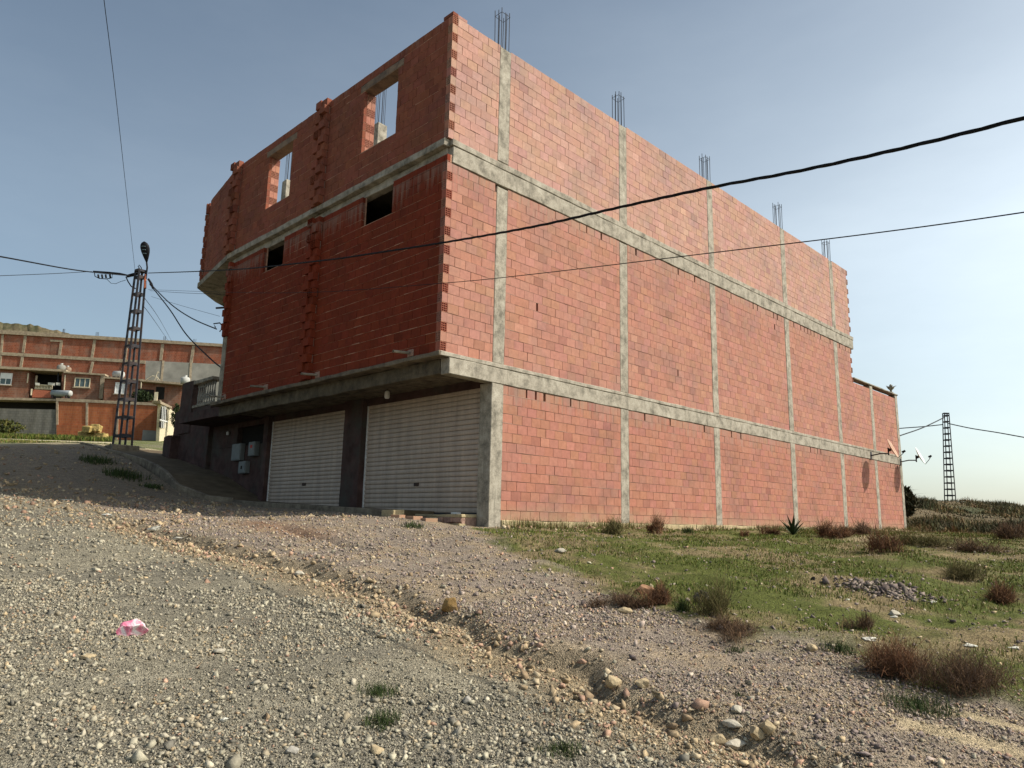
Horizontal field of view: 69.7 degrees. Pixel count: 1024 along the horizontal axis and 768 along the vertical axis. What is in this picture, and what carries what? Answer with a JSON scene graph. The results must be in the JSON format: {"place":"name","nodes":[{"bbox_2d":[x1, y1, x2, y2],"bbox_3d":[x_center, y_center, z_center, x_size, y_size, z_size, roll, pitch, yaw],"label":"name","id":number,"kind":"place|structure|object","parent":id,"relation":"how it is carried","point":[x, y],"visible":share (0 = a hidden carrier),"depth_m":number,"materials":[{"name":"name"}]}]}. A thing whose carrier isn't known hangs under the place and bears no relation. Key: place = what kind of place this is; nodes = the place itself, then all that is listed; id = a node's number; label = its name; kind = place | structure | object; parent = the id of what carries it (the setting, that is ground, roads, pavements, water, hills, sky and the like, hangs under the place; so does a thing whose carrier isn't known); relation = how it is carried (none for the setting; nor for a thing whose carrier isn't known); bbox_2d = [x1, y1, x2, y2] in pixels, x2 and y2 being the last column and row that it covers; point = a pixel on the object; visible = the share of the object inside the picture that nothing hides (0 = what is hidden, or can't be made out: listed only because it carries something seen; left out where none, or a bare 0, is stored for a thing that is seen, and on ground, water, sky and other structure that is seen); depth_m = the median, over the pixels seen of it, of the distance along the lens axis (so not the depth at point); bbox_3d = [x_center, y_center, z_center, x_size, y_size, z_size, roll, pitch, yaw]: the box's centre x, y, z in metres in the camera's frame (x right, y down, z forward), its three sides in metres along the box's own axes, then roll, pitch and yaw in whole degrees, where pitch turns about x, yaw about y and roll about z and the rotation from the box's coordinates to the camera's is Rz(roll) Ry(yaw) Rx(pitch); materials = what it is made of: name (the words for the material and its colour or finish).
{"place":"outdoors","nodes":[
{"label":"outdoors","id":0,"kind":"place"},
{"bbox_2d":[0,322,68,333],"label":"hill","id":1,"kind":"structure","parent":0,"point":[19,327],"depth_m":194.89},
{"bbox_2d":[0,439,110,444],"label":"verge grass","id":2,"kind":"structure","parent":0,"point":[18,441],"depth_m":32.93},
{"bbox_2d":[0,432,112,441],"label":"verge grass","id":3,"kind":"structure","parent":0,"point":[45,436],"depth_m":50.94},
{"bbox_2d":[50,390,72,398],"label":"water tank","id":4,"kind":"object","parent":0,"point":[63,393],"visible":0.98,"depth_m":70.64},
{"bbox_2d":[244,500,434,517],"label":"pavement","id":5,"kind":"structure","parent":0,"point":[410,512],"depth_m":16.84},
{"bbox_2d":[0,438,1023,767],"bbox_3d":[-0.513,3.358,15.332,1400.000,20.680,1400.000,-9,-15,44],"label":"ground","id":6,"kind":"structure","parent":0,"point":[564,654],"depth_m":6.45,"materials":[{"name":"gravel"}]},
{"bbox_2d":[0,418,26,433],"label":"yellow bush","id":7,"kind":"object","parent":6,"relation":"on","point":[11,426],"visible":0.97,"depth_m":57.99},
{"bbox_2d":[0,408,55,434],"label":"block wall","id":8,"kind":"structure","parent":6,"relation":"on","point":[38,421],"depth_m":62.12,"materials":[{"name":"concrete"}]},
{"bbox_2d":[0,366,69,409],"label":"brick house","id":9,"kind":"structure","parent":6,"relation":"on","point":[25,388],"depth_m":75.60,"materials":[{"name":"brick"}]},
{"bbox_2d":[0,373,12,385],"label":"window","id":10,"kind":"structure","parent":9,"relation":"in","point":[5,378],"depth_m":75.21,"materials":[{"name":"white plastic"}]},
{"bbox_2d":[15,439,111,443],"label":"roadside kerb","id":11,"kind":"structure","parent":6,"relation":"on","point":[78,441],"depth_m":47.34,"materials":[{"name":"beige paint"}]},
{"bbox_2d":[63,371,110,399],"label":"brick house","id":12,"kind":"structure","parent":6,"relation":"on","point":[83,385],"depth_m":74.81,"materials":[{"name":"brick"}]},
{"bbox_2d":[72,378,90,388],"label":"window","id":13,"kind":"structure","parent":12,"relation":"in","point":[79,382],"depth_m":74.82,"materials":[{"name":"glass"}]},
{"bbox_2d":[78,452,118,464],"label":"weed","id":14,"kind":"object","parent":6,"relation":"on","point":[90,459],"visible":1,"depth_m":23.86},
{"bbox_2d":[94,432,108,436],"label":"straw bale","id":15,"kind":"object","parent":6,"relation":"on","point":[100,434],"visible":0.48,"depth_m":54.47},
{"bbox_2d":[90,424,102,432],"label":"straw bale","id":16,"kind":"object","parent":15,"relation":"on","point":[97,427],"visible":1,"depth_m":54.40},
{"bbox_2d":[56,398,160,440],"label":"orange brick wall","id":17,"kind":"structure","parent":6,"relation":"on","point":[73,416],"depth_m":62.87,"materials":[{"name":"brick"}]},
{"bbox_2d":[0,330,221,379],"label":"long brick building","id":18,"kind":"structure","parent":6,"relation":"on","point":[87,353],"depth_m":95.75,"materials":[{"name":"brick"}]},
{"bbox_2d":[50,342,57,354],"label":"blocked doorway","id":19,"kind":"structure","parent":18,"relation":"in","point":[54,345],"depth_m":95.19,"materials":[{"name":"brown brick"}]},
{"bbox_2d":[104,444,139,450],"bbox_3d":[-15.375,2.751,28.929,1.000,0.650,1.000,-9,-15,44],"label":"pole footing","id":20,"kind":"object","parent":6,"relation":"on","point":[124,447],"visible":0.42,"depth_m":28.60,"materials":[{"name":"concrete"}]},
{"bbox_2d":[112,268,145,444],"bbox_3d":[-15.341,-0.963,29.625,0.600,7.609,0.600,-7,-13,33],"label":"lattice pole","id":21,"kind":"object","parent":20,"relation":"on","point":[132,363],"visible":0.96,"depth_m":29.57,"materials":[{"name":"metal"}]},
{"bbox_2d":[104,1,134,266],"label":"wire","id":22,"kind":"object","parent":21,"relation":"attached to","point":[118,118],"visible":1,"depth_m":15.85,"materials":[{"name":"black rubber"}]},
{"bbox_2d":[93,265,152,288],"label":"cable fittings","id":23,"kind":"object","parent":21,"relation":"hanging from","point":[132,275],"visible":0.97,"depth_m":30.24,"materials":[{"name":"metal"}]},
{"bbox_2d":[0,256,129,275],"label":"cable","id":24,"kind":"object","parent":23,"relation":"attached to","point":[59,267],"visible":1,"depth_m":23.15,"materials":[{"name":"black rubber"}]},
{"bbox_2d":[149,283,216,329],"bbox_3d":[-12.052,-2.928,26.607,0.067,3.636,8.812,10,-14,-40],"label":"cable","id":25,"kind":"object","parent":23,"relation":"attached to","point":[178,309],"visible":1,"depth_m":26.60,"materials":[{"name":"black rubber"}]},
{"bbox_2d":[149,284,219,366],"bbox_3d":[-11.980,-2.297,26.645,0.077,4.770,8.694,11,-14,-42],"label":"cable","id":26,"kind":"object","parent":23,"relation":"hanging from","point":[183,330],"visible":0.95,"depth_m":26.34,"materials":[{"name":"black rubber"}]},
{"bbox_2d":[140,241,149,278],"bbox_3d":[-15.133,-5.103,30.247,0.327,1.527,0.396,-9,-15,44],"label":"street lamp","id":27,"kind":"object","parent":21,"relation":"attached to","point":[145,248],"visible":1,"depth_m":30.27,"materials":[{"name":"black metal"}]},
{"bbox_2d":[103,377,141,401],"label":"brick house","id":28,"kind":"structure","parent":6,"relation":"on","point":[111,387],"depth_m":74.17,"materials":[{"name":"brick"}]},
{"bbox_2d":[113,382,124,394],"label":"window","id":29,"kind":"structure","parent":28,"relation":"in","point":[116,391],"depth_m":74.21,"materials":[{"name":"white"}]},
{"bbox_2d":[102,465,151,481],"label":"weed","id":30,"kind":"object","parent":6,"relation":"on","point":[116,472],"visible":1,"depth_m":22.45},
{"bbox_2d":[116,619,148,635],"bbox_3d":[-2.924,1.891,5.667,0.228,0.159,0.129,8,-12,-31],"label":"plastic bag","id":31,"kind":"object","parent":6,"relation":"on","point":[136,627],"visible":0.91,"depth_m":5.64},
{"bbox_2d":[127,390,153,401],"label":"garden bush","id":32,"kind":"object","parent":6,"relation":"on","point":[146,396],"visible":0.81,"depth_m":66.54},
{"bbox_2d":[139,482,167,489],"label":"weed","id":33,"kind":"object","parent":6,"relation":"on","point":[149,485],"visible":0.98,"depth_m":21.55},
{"bbox_2d":[80,442,234,501],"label":"ramp kerb","id":34,"kind":"structure","parent":6,"relation":"on","point":[163,474],"depth_m":23.32,"materials":[{"name":"concrete"}]},
{"bbox_2d":[137,379,182,410],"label":"brick house","id":35,"kind":"structure","parent":6,"relation":"on","point":[168,393],"depth_m":73.22,"materials":[{"name":"brick"}]},
{"bbox_2d":[156,387,164,399],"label":"doorway","id":36,"kind":"structure","parent":35,"relation":"in","point":[160,390],"depth_m":73.20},
{"bbox_2d":[152,401,174,440],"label":"gate house","id":37,"kind":"structure","parent":6,"relation":"on","point":[164,428],"depth_m":62.07,"materials":[{"name":"beige paint"}]},
{"bbox_2d":[168,403,179,427],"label":"garden bush","id":38,"kind":"object","parent":6,"relation":"on","point":[175,409],"visible":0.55,"depth_m":64.38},
{"bbox_2d":[0,445,351,529],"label":"gravel","id":39,"kind":"structure","parent":6,"relation":"on","point":[162,508],"depth_m":15.55,"materials":[{"name":"gravel"}]},
{"bbox_2d":[102,446,259,500],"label":"ramp","id":40,"kind":"structure","parent":6,"relation":"on","point":[200,479],"depth_m":24.00,"materials":[{"name":"concrete"}]},
{"bbox_2d":[145,361,220,401],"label":"grey rendered wall","id":41,"kind":"structure","parent":6,"relation":"on","point":[172,371],"depth_m":91.87,"materials":[{"name":"concrete"}]},
{"bbox_2d":[162,376,218,468],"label":"terrace wall","id":42,"kind":"structure","parent":6,"relation":"on","point":[191,444],"depth_m":27.32,"materials":[{"name":"paint"}]},
{"bbox_2d":[285,745,298,753],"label":"stone","id":43,"kind":"object","parent":6,"relation":"on","point":[292,749],"visible":0.98,"depth_m":3.75,"materials":[{"name":"stone"}]},
{"bbox_2d":[232,500,388,516],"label":"pavement kerb","id":44,"kind":"structure","parent":6,"relation":"on","point":[372,512],"depth_m":18.06,"materials":[{"name":"concrete"}]},
{"bbox_2d":[353,680,399,701],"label":"weed","id":45,"kind":"object","parent":6,"relation":"on","point":[378,690],"visible":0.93,"depth_m":4.76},
{"bbox_2d":[370,744,383,754],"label":"stone","id":46,"kind":"object","parent":6,"relation":"on","point":[375,749],"visible":0.98,"depth_m":3.88,"materials":[{"name":"stone"}]},
{"bbox_2d":[357,703,400,731],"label":"weed","id":47,"kind":"object","parent":6,"relation":"on","point":[382,719],"visible":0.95,"depth_m":4.30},
{"bbox_2d":[381,510,403,516],"bbox_3d":[-2.575,2.878,15.849,0.447,0.343,0.343,-9,-15,44],"label":"concrete block","id":48,"kind":"object","parent":6,"relation":"on","point":[385,513],"depth_m":15.73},
{"bbox_2d":[400,519,423,528],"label":"weed","id":49,"kind":"object","parent":6,"relation":"on","point":[412,525],"visible":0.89,"depth_m":13.81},
{"bbox_2d":[415,514,476,526],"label":"shutter sill","id":50,"kind":"structure","parent":6,"relation":"on","point":[462,519],"depth_m":15.62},
{"bbox_2d":[441,597,457,611],"bbox_3d":[-0.599,2.148,7.101,0.170,0.172,0.112,-2,-11,16],"label":"rock","id":51,"kind":"object","parent":6,"relation":"on","point":[449,605],"visible":0.94,"depth_m":7.07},
{"bbox_2d":[97,518,890,767],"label":"gravel","id":52,"kind":"structure","parent":6,"relation":"on","point":[697,703],"depth_m":5.75,"materials":[{"name":"gravel"}]},
{"bbox_2d":[179,7,906,530],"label":"brick building","id":53,"kind":"structure","parent":6,"relation":"on","point":[699,389],"depth_m":19.33,"materials":[{"name":"brick"}]},
{"bbox_2d":[231,443,244,460],"bbox_3d":[-9.097,2.267,24.410,0.650,0.560,0.172,-9,-15,44],"label":"meter box","id":54,"kind":"object","parent":53,"relation":"attached to","point":[238,452],"visible":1,"depth_m":24.24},
{"bbox_2d":[231,444,239,459],"bbox_3d":[-9.154,2.256,24.353,0.590,0.500,0.010,-9,-15,44],"label":"door","id":55,"kind":"structure","parent":54,"relation":"in","point":[235,454],"depth_m":24.34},
{"bbox_2d":[238,461,249,473],"bbox_3d":[-8.737,2.717,23.947,0.500,0.400,0.178,-9,-15,44],"label":"meter box","id":56,"kind":"object","parent":53,"relation":"attached to","point":[243,467],"visible":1,"depth_m":23.82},
{"bbox_2d":[248,441,259,456],"bbox_3d":[-8.316,2.091,23.654,0.450,0.460,0.176,-9,-15,44],"label":"meter box","id":57,"kind":"object","parent":53,"relation":"attached to","point":[253,448],"visible":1,"depth_m":23.53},
{"bbox_2d":[148,116,1023,273],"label":"twisted cable","id":58,"kind":"object","parent":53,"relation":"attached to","point":[975,130],"visible":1,"depth_m":7.85,"materials":[{"name":"black rubber"}]},
{"bbox_2d":[148,212,1023,292],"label":"wire","id":59,"kind":"object","parent":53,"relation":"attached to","point":[686,255],"visible":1,"depth_m":8.62,"materials":[{"name":"black rubber"}]},
{"bbox_2d":[870,439,905,459],"bbox_3d":[16.032,2.772,31.341,0.767,0.834,1.345,7,-12,-28],"label":"satellite dish","id":60,"kind":"object","parent":53,"relation":"attached to","point":[892,449],"visible":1,"depth_m":31.29,"materials":[{"name":"white metal"}]},
{"bbox_2d":[900,447,931,464],"bbox_3d":[18.689,3.340,34.019,1.320,0.813,0.795,-9,-15,44],"label":"satellite dish","id":61,"kind":"object","parent":53,"relation":"attached to","point":[920,456],"visible":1,"depth_m":33.99,"materials":[{"name":"white metal"}]},
{"bbox_2d":[533,737,586,760],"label":"weed","id":62,"kind":"object","parent":6,"relation":"on","point":[565,746],"visible":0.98,"depth_m":3.95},
{"bbox_2d":[600,512,626,535],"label":"dry shrub","id":63,"kind":"object","parent":6,"relation":"on","point":[612,527],"visible":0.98,"depth_m":15.35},
{"bbox_2d":[605,675,621,688],"bbox_3d":[0.702,2.062,5.070,0.083,0.098,0.108,-8,-14,40],"label":"stone","id":64,"kind":"object","parent":6,"relation":"on","point":[611,682],"visible":0.98,"depth_m":5.05,"materials":[{"name":"stone"}]},
{"bbox_2d":[585,586,650,608],"bbox_3d":[1.155,2.241,7.802,0.772,0.256,1.157,-2,-11,17],"label":"dry shrub","id":65,"kind":"object","parent":6,"relation":"on","point":[630,601],"visible":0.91,"depth_m":7.55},
{"bbox_2d":[618,607,631,613],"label":"stone","id":66,"kind":"object","parent":6,"relation":"on","point":[625,610],"visible":1,"depth_m":7.31,"materials":[{"name":"stone"}]},
{"bbox_2d":[635,678,649,687],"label":"stone","id":67,"kind":"object","parent":6,"relation":"on","point":[642,682],"visible":1,"depth_m":4.97,"materials":[{"name":"stone"}]},
{"bbox_2d":[635,584,654,593],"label":"stone","id":68,"kind":"object","parent":6,"relation":"on","point":[641,586],"visible":0.54,"depth_m":8.31,"materials":[{"name":"stone"}]},
{"bbox_2d":[626,577,678,608],"bbox_3d":[1.522,2.204,7.807,0.629,0.297,0.936,-9,-15,44],"label":"dry shrub","id":69,"kind":"object","parent":6,"relation":"on","point":[659,595],"visible":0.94,"depth_m":7.70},
{"bbox_2d":[642,514,671,533],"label":"dry shrub","id":70,"kind":"object","parent":6,"relation":"on","point":[656,525],"visible":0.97,"depth_m":16.72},
{"bbox_2d":[669,597,693,611],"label":"weed","id":71,"kind":"object","parent":6,"relation":"on","point":[681,606],"visible":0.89,"depth_m":7.45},
{"bbox_2d":[495,525,920,532],"bbox_3d":[9.540,4.834,24.214,1.594,0.289,26.919,-9,-15,44],"label":"rubble","id":72,"kind":"object","parent":6,"relation":"on","point":[508,526],"visible":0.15,"depth_m":17.37,"materials":[{"name":"stone"}]},
{"bbox_2d":[503,517,918,530],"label":"wall foot weeds","id":73,"kind":"object","parent":6,"relation":"on","point":[537,525],"depth_m":17.69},
{"bbox_2d":[680,567,748,618],"bbox_3d":[2.020,2.084,7.385,0.851,0.493,0.829,-9,-15,44],"label":"dry shrub","id":74,"kind":"object","parent":6,"relation":"on","point":[706,603],"visible":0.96,"depth_m":7.28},
{"bbox_2d":[709,734,725,745],"bbox_3d":[1.220,2.123,4.380,0.101,0.076,0.083,1,-11,3],"label":"stone","id":75,"kind":"object","parent":6,"relation":"on","point":[720,739],"visible":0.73,"depth_m":4.35,"materials":[{"name":"stone"}]},
{"bbox_2d":[721,718,742,727],"bbox_3d":[1.345,2.060,4.464,0.089,0.039,0.131,11,-14,-43],"label":"stone","id":76,"kind":"object","parent":6,"relation":"on","point":[728,722],"visible":1,"depth_m":4.45,"materials":[{"name":"stone"}]},
{"bbox_2d":[697,606,772,644],"bbox_3d":[1.968,2.177,6.656,0.842,0.272,1.145,-9,-15,44],"label":"dry shrub","id":77,"kind":"object","parent":6,"relation":"on","point":[740,630],"visible":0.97,"depth_m":6.65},
{"bbox_2d":[724,738,745,749],"bbox_3d":[1.317,2.127,4.342,0.151,0.062,0.096,10,-14,-41],"label":"stone","id":78,"kind":"object","parent":6,"relation":"on","point":[735,744],"visible":0.94,"depth_m":4.31,"materials":[{"name":"stone"}]},
{"bbox_2d":[724,643,745,654],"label":"weed","id":79,"kind":"object","parent":6,"relation":"on","point":[737,648],"visible":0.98,"depth_m":6.16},
{"bbox_2d":[731,705,741,712],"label":"stone","id":80,"kind":"object","parent":6,"relation":"on","point":[736,708],"visible":1,"depth_m":4.56,"materials":[{"name":"stone"}]},
{"bbox_2d":[476,526,1023,709],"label":"grass","id":81,"kind":"structure","parent":6,"relation":"on","point":[709,539],"depth_m":11.63,"materials":[{"name":"plant"}]},
{"bbox_2d":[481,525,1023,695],"bbox_3d":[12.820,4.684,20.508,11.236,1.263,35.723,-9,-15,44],"label":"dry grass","id":82,"kind":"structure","parent":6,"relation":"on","point":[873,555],"depth_m":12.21,"materials":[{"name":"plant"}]},
{"bbox_2d":[750,725,764,739],"bbox_3d":[1.445,2.063,4.347,0.099,0.076,0.090,8,-13,-32],"label":"stone","id":83,"kind":"object","parent":6,"relation":"on","point":[758,733],"visible":1,"depth_m":4.32,"materials":[{"name":"stone"}]},
{"bbox_2d":[759,720,775,735],"bbox_3d":[1.510,2.033,4.346,0.096,0.093,0.084,-3,-11,19],"label":"stone","id":84,"kind":"object","parent":6,"relation":"on","point":[767,727],"visible":0.98,"depth_m":4.32,"materials":[{"name":"stone"}]},
{"bbox_2d":[758,522,780,534],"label":"dry shrub","id":85,"kind":"object","parent":6,"relation":"on","point":[770,532],"visible":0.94,"depth_m":18.88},
{"bbox_2d":[779,515,810,534],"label":"agave","id":86,"kind":"object","parent":6,"relation":"on","point":[792,529],"visible":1,"depth_m":18.85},
{"bbox_2d":[806,643,817,651],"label":"stone","id":87,"kind":"object","parent":6,"relation":"on","point":[811,647],"visible":0.94,"depth_m":6.15,"materials":[{"name":"stone"}]},
{"bbox_2d":[817,637,855,657],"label":"weed","id":88,"kind":"object","parent":6,"relation":"on","point":[839,648],"visible":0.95,"depth_m":6.18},
{"bbox_2d":[811,517,862,538],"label":"dry shrub","id":89,"kind":"object","parent":6,"relation":"on","point":[827,531],"visible":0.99,"depth_m":18.48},
{"bbox_2d":[834,607,882,630],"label":"dry shrub","id":90,"kind":"object","parent":6,"relation":"on","point":[868,624],"visible":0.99,"depth_m":7.24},
{"bbox_2d":[845,518,872,534],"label":"dry shrub","id":91,"kind":"object","parent":6,"relation":"on","point":[860,527],"visible":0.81,"depth_m":19.26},
{"bbox_2d":[854,520,915,552],"bbox_3d":[7.222,2.929,14.254,1.240,0.653,1.534,-9,-15,44],"label":"dry shrub","id":92,"kind":"object","parent":6,"relation":"on","point":[880,543],"visible":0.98,"depth_m":14.21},
{"bbox_2d":[813,575,958,604],"bbox_3d":[4.785,2.642,9.470,0.942,0.250,1.875,5,-11,-20],"label":"rubble heap","id":93,"kind":"object","parent":6,"relation":"on","point":[883,587],"visible":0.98,"depth_m":9.39,"materials":[{"name":"stone"}]},
{"bbox_2d":[837,624,949,680],"bbox_3d":[3.016,2.041,5.713,0.999,0.418,1.220,-1,-11,13],"label":"dry shrub","id":94,"kind":"object","parent":6,"relation":"on","point":[891,663],"visible":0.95,"depth_m":5.59,"materials":[{"name":"plant"}]},
{"bbox_2d":[904,485,922,517],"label":"hill bush","id":95,"kind":"object","parent":6,"relation":"on","point":[910,501],"visible":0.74,"depth_m":39.29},
{"bbox_2d":[869,684,971,719],"bbox_3d":[2.728,2.108,4.882,0.644,0.158,0.586,-3,-12,23],"label":"weed","id":96,"kind":"object","parent":6,"relation":"on","point":[921,708],"visible":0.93,"depth_m":4.87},
{"bbox_2d":[895,528,957,546],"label":"dry shrub","id":97,"kind":"object","parent":6,"relation":"on","point":[930,541],"visible":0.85,"depth_m":16.46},
{"bbox_2d":[942,413,955,500],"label":"lattice pole","id":98,"kind":"object","parent":6,"relation":"on","point":[946,452],"visible":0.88,"depth_m":73.03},
{"bbox_2d":[948,423,1023,437],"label":"cable","id":99,"kind":"object","parent":98,"relation":"attached to","point":[986,430],"visible":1,"depth_m":68.70,"materials":[{"name":"black rubber"}]},
{"bbox_2d":[889,639,1023,699],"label":"dry shrub","id":100,"kind":"object","parent":6,"relation":"on","point":[969,674],"visible":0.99,"depth_m":5.29,"materials":[{"name":"plant"}]},
{"bbox_2d":[927,555,991,581],"bbox_3d":[6.658,2.744,10.982,1.322,0.395,1.201,4,-11,-16],"label":"dry shrub","id":101,"kind":"object","parent":6,"relation":"on","point":[958,571],"visible":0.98,"depth_m":10.87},
{"bbox_2d":[899,496,1023,533],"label":"hill scrub","id":102,"kind":"object","parent":6,"relation":"on","point":[940,523],"visible":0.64,"depth_m":41.15,"materials":[{"name":"plant"}]},
{"bbox_2d":[933,532,1022,553],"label":"dry shrub","id":103,"kind":"object","parent":6,"relation":"on","point":[971,545],"visible":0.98,"depth_m":15.53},
{"bbox_2d":[977,576,1023,604],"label":"dry shrub","id":104,"kind":"object","parent":6,"relation":"on","point":[999,594],"visible":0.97,"depth_m":9.24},
{"bbox_2d":[985,518,1023,539],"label":"dry shrub","id":105,"kind":"object","parent":6,"relation":"on","point":[1005,531],"visible":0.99,"depth_m":19.70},
{"bbox_2d":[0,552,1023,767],"bbox_3d":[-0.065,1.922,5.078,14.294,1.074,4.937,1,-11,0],"label":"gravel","id":106,"kind":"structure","parent":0,"point":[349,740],"depth_m":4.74,"materials":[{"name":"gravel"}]},
{"bbox_2d":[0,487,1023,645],"bbox_3d":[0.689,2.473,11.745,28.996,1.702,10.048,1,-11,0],"label":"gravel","id":107,"kind":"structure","parent":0,"point":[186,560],"depth_m":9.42,"materials":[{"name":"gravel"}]},
{"bbox_2d":[0,0,1023,504],"label":"sky","id":108,"kind":"structure","parent":0,"point":[758,88],"materials":[{"name":"blue"}]},
{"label":"straw bale","id":109,"kind":"object","parent":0,"visible":0},
{"bbox_2d":[82,426,93,433],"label":"straw bale","id":110,"kind":"object","parent":109,"relation":"on","point":[86,429],"visible":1,"depth_m":54.10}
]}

